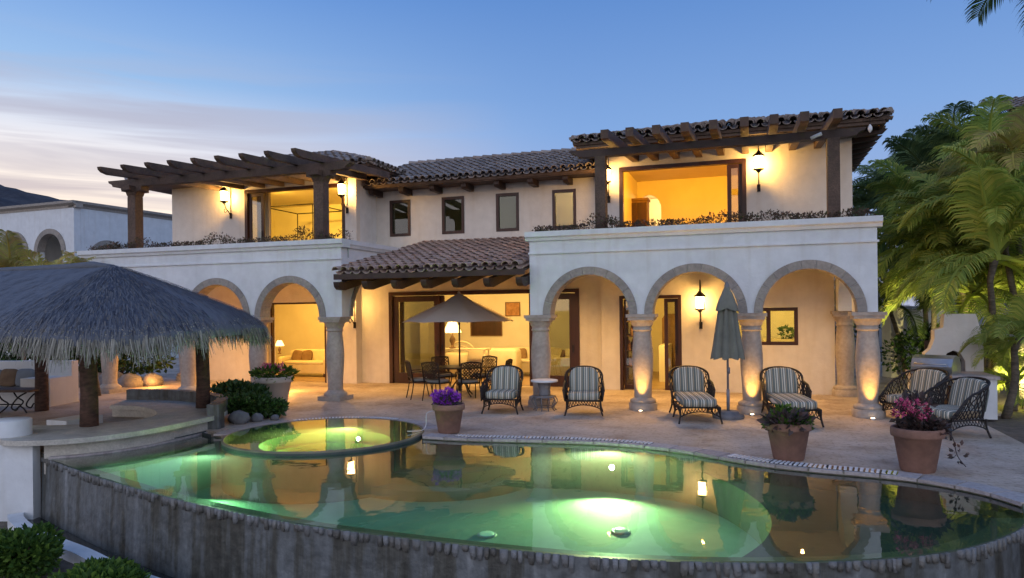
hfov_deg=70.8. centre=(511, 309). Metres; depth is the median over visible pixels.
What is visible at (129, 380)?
boulder
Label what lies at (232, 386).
leafy bush
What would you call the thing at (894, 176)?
palm tree
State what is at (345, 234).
parapet vines
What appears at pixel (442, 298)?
sliding door
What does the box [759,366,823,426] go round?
chaise lounge
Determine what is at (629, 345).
shelf unit
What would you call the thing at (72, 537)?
basin water
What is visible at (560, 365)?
sofa
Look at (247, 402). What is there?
leafy bush
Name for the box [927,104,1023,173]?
palm tree
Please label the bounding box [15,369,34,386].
cushion
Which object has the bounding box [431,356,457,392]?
dining chair
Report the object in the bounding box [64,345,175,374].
hedge bush
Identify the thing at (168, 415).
bar counter
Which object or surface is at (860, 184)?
palm tree
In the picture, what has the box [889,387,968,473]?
flower pot
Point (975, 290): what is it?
palm tree
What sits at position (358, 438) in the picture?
pool light
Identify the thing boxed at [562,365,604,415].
armchair
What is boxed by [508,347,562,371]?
sofa
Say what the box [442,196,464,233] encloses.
window
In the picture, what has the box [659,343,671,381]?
half wall
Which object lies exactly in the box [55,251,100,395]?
palm tree
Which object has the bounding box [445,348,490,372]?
console table
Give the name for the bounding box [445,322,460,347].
table lamp
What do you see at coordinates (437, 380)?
dining chair
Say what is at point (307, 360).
sofa
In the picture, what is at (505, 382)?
armchair
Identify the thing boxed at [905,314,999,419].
barbecue counter
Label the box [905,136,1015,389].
palm tree
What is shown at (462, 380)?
dining chair
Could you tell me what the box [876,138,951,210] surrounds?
palm tree
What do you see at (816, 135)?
security camera
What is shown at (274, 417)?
rock
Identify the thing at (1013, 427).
garden soil
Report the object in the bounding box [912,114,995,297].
palm tree
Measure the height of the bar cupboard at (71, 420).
0.166 m
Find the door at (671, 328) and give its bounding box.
[662,314,674,376]
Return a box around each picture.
[470,321,501,335]
[505,302,519,315]
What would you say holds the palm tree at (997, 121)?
on the garden soil
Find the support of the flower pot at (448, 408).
on the terrace
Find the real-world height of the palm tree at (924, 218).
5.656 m
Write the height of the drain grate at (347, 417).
0.014 m
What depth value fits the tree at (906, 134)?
28.68 m
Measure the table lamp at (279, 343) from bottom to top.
0.498 m
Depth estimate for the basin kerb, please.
9.27 m
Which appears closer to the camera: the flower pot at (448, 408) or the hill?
the flower pot at (448, 408)
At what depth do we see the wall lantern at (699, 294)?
17.96 m
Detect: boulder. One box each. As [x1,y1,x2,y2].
[98,371,122,384]
[117,373,143,387]
[143,372,163,386]
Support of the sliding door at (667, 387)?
in the villa
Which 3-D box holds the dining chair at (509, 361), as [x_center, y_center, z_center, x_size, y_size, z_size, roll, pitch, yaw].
[-0.338,1.684,17.750,0.631,0.947,0.585,-1,0,17]
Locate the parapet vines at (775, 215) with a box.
[531,206,875,231]
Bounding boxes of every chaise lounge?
[668,365,722,423]
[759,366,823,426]
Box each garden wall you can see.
[0,445,40,520]
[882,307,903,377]
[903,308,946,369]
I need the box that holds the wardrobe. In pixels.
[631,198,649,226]
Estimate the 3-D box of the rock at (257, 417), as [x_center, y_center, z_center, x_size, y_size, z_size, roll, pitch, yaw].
[-5.022,2.138,14.204,0.242,0.215,0.206,-1,0,0]
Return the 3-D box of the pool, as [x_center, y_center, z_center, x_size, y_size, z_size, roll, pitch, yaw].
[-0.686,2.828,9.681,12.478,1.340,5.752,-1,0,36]
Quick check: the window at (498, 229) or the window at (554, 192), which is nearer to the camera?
the window at (554, 192)
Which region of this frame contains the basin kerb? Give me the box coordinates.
[7,512,158,577]
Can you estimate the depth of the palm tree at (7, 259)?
20.72 m
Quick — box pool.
[41,431,1023,577]
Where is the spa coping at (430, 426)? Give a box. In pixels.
[213,416,437,435]
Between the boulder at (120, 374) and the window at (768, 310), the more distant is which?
the boulder at (120, 374)
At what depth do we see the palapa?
11.74 m
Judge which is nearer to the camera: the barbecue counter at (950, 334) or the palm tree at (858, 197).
the barbecue counter at (950, 334)
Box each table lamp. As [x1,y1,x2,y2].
[276,340,283,353]
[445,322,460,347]
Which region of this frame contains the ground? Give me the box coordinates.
[0,306,957,577]
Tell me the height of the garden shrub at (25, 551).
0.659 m
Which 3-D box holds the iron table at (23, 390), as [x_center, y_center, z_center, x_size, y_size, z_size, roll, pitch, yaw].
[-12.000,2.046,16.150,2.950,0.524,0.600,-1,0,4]
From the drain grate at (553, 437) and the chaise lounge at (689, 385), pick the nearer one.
the drain grate at (553, 437)
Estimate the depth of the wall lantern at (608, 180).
18.90 m
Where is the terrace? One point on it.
(843, 437)
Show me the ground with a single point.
(64, 564)
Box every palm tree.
[0,229,52,360]
[9,248,76,359]
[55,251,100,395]
[834,259,941,378]
[852,148,929,215]
[852,188,885,216]
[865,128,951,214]
[866,159,947,340]
[872,203,942,302]
[874,160,1023,313]
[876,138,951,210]
[877,189,1023,339]
[877,233,897,337]
[878,221,1019,316]
[881,246,1023,330]
[890,165,1023,371]
[897,144,1023,406]
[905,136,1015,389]
[910,100,974,161]
[910,247,1023,370]
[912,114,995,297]
[920,94,1023,369]
[926,0,1023,31]
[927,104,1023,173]
[934,104,1023,276]
[957,289,1023,418]
[982,336,1023,410]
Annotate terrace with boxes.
[0,358,1023,517]
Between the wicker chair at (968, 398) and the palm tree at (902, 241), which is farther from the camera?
the palm tree at (902, 241)
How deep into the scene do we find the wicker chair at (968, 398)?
11.65 m
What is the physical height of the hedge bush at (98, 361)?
1.594 m
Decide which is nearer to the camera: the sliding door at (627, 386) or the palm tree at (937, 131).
the sliding door at (627, 386)
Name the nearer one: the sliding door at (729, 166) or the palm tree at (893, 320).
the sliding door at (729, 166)
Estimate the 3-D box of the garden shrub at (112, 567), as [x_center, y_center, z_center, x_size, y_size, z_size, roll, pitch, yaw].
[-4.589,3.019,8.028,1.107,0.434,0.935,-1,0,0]
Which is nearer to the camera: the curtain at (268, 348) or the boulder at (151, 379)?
the boulder at (151, 379)
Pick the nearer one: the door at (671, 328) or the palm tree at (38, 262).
the palm tree at (38, 262)
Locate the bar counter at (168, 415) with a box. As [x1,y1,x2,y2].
[0,389,227,473]
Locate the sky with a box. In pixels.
[0,0,1023,306]
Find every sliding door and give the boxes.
[249,193,264,240]
[393,295,440,383]
[399,295,445,383]
[529,293,575,386]
[624,299,633,388]
[664,299,678,389]
[727,163,742,221]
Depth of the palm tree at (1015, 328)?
13.62 m
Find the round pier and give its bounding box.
[0,417,32,438]
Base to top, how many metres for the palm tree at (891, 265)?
5.266 m
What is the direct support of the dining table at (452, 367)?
on the terrace
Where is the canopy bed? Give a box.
[271,203,341,239]
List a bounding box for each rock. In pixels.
[229,409,249,424]
[251,413,263,421]
[270,414,278,420]
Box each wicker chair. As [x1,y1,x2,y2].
[879,368,948,413]
[911,376,991,440]
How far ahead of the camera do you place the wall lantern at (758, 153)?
17.49 m
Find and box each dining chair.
[405,360,433,399]
[421,362,451,400]
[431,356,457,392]
[455,361,481,401]
[469,355,497,389]
[485,359,512,386]
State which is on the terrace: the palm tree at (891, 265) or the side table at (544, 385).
the side table at (544, 385)
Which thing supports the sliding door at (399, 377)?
in the villa
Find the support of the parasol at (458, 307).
on the dining table at (452, 367)
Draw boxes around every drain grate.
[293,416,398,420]
[456,434,652,443]
[728,454,897,474]
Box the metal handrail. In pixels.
[407,411,431,431]
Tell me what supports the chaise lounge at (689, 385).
on the terrace
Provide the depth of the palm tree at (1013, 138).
16.10 m
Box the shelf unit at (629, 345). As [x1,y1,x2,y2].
[623,306,632,384]
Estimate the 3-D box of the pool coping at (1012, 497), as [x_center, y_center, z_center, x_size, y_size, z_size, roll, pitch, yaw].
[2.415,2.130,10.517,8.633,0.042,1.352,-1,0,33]
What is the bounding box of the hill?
[0,185,65,206]
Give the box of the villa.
[77,107,893,418]
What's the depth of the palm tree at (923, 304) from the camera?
18.85 m
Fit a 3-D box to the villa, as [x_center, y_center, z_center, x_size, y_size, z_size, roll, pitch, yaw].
[-1.164,-1.619,21.700,22.025,7.594,11.947,-1,0,18]
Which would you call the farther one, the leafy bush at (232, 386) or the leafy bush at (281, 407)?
the leafy bush at (232, 386)
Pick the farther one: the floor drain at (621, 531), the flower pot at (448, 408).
the flower pot at (448, 408)
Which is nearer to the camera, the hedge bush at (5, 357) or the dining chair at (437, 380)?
the dining chair at (437, 380)
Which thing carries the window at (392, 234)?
in the villa
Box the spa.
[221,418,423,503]
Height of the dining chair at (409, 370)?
0.947 m
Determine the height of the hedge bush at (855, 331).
4.044 m
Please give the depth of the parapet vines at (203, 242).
18.59 m
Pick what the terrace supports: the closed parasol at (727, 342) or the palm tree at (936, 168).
the closed parasol at (727, 342)
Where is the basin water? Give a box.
[28,517,172,577]
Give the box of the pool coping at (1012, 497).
[423,433,1023,505]
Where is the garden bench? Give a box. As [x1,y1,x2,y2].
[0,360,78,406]
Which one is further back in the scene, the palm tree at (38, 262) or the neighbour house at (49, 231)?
the neighbour house at (49, 231)
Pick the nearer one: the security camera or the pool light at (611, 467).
the pool light at (611, 467)
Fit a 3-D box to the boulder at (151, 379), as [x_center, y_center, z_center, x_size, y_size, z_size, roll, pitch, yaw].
[-10.764,2.159,21.565,0.629,0.560,0.601,-1,0,42]
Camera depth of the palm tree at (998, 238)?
14.73 m
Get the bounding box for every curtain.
[257,193,270,241]
[267,324,268,363]
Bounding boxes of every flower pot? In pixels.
[248,361,299,401]
[430,386,464,433]
[757,403,816,461]
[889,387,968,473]
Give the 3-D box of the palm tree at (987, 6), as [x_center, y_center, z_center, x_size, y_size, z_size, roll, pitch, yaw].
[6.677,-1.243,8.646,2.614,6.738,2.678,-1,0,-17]
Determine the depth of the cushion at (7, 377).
17.53 m
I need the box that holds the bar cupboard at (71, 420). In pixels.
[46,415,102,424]
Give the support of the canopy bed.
on the villa
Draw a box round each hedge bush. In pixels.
[0,343,32,360]
[10,348,121,372]
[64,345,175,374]
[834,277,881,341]
[880,322,939,375]
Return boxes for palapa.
[0,261,272,426]
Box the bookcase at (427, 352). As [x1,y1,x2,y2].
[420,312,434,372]
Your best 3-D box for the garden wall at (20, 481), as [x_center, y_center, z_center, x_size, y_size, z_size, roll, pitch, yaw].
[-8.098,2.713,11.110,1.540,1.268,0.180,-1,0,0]
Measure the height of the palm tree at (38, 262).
4.022 m
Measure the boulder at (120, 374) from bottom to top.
0.788 m
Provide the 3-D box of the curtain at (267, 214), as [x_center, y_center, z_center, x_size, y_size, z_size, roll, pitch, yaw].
[-7.883,-2.511,22.901,0.500,2.390,0.102,-1,0,18]
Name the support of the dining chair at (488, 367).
on the terrace
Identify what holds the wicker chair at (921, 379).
on the terrace
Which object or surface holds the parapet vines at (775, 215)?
on the villa
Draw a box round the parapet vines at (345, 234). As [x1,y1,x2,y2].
[338,228,352,238]
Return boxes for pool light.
[356,435,361,441]
[607,463,615,471]
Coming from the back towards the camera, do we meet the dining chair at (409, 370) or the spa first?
the dining chair at (409, 370)
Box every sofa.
[278,349,324,376]
[468,348,520,375]
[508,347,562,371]
[550,349,569,375]
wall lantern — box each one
[219,187,231,218]
[337,177,347,212]
[349,303,355,327]
[607,160,611,202]
[694,280,705,328]
[753,146,764,191]
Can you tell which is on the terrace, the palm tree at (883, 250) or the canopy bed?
the palm tree at (883, 250)
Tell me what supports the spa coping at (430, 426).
on the terrace
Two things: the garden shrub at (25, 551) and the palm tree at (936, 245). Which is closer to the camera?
the garden shrub at (25, 551)
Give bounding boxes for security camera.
[810,132,821,139]
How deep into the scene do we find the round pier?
11.27 m
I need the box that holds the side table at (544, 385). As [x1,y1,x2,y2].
[531,379,557,411]
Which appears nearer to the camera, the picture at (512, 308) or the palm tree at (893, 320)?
the palm tree at (893, 320)
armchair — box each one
[480,365,523,414]
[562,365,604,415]
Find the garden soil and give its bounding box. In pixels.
[835,325,1023,443]
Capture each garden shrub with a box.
[0,520,65,577]
[47,555,151,577]
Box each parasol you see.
[404,291,513,365]
[710,282,744,419]
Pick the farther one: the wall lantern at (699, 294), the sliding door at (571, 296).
the sliding door at (571, 296)
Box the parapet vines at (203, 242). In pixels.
[86,225,338,249]
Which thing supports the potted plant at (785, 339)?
on the villa
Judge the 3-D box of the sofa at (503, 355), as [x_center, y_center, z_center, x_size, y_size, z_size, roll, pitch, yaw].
[-0.550,1.687,22.802,1.650,0.920,0.600,-1,0,18]
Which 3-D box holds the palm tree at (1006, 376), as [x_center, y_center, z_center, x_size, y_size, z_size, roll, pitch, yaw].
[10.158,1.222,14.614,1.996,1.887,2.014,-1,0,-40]
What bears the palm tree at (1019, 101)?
on the garden soil
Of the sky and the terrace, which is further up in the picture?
the sky
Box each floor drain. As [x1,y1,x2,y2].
[477,531,496,537]
[611,527,630,534]
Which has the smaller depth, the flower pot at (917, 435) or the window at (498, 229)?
the flower pot at (917, 435)
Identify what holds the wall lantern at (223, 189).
attached to the villa
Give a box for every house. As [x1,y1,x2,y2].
[0,200,178,365]
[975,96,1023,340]
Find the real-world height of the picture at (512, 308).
0.500 m
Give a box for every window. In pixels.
[389,199,410,236]
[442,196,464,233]
[496,192,518,231]
[552,189,575,228]
[762,307,797,344]
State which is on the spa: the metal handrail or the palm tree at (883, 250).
the metal handrail
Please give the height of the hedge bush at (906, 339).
1.772 m
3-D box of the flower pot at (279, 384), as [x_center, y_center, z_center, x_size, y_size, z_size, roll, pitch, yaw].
[-5.533,1.714,16.739,1.153,1.005,1.114,-1,0,0]
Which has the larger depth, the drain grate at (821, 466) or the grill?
the grill
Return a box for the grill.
[911,354,960,408]
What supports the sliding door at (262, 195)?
in the villa
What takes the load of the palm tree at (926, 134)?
on the garden soil
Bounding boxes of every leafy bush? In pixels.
[210,378,272,397]
[215,391,275,415]
[253,397,289,417]
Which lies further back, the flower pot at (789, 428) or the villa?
the villa
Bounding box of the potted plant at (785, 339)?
[763,324,793,341]
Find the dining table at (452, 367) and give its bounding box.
[436,364,483,396]
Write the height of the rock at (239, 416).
0.329 m
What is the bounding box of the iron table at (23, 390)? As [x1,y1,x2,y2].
[0,387,39,412]
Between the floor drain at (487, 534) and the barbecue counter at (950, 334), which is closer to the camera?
the floor drain at (487, 534)
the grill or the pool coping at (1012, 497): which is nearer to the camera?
the pool coping at (1012, 497)
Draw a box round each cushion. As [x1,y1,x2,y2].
[0,369,17,386]
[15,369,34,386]

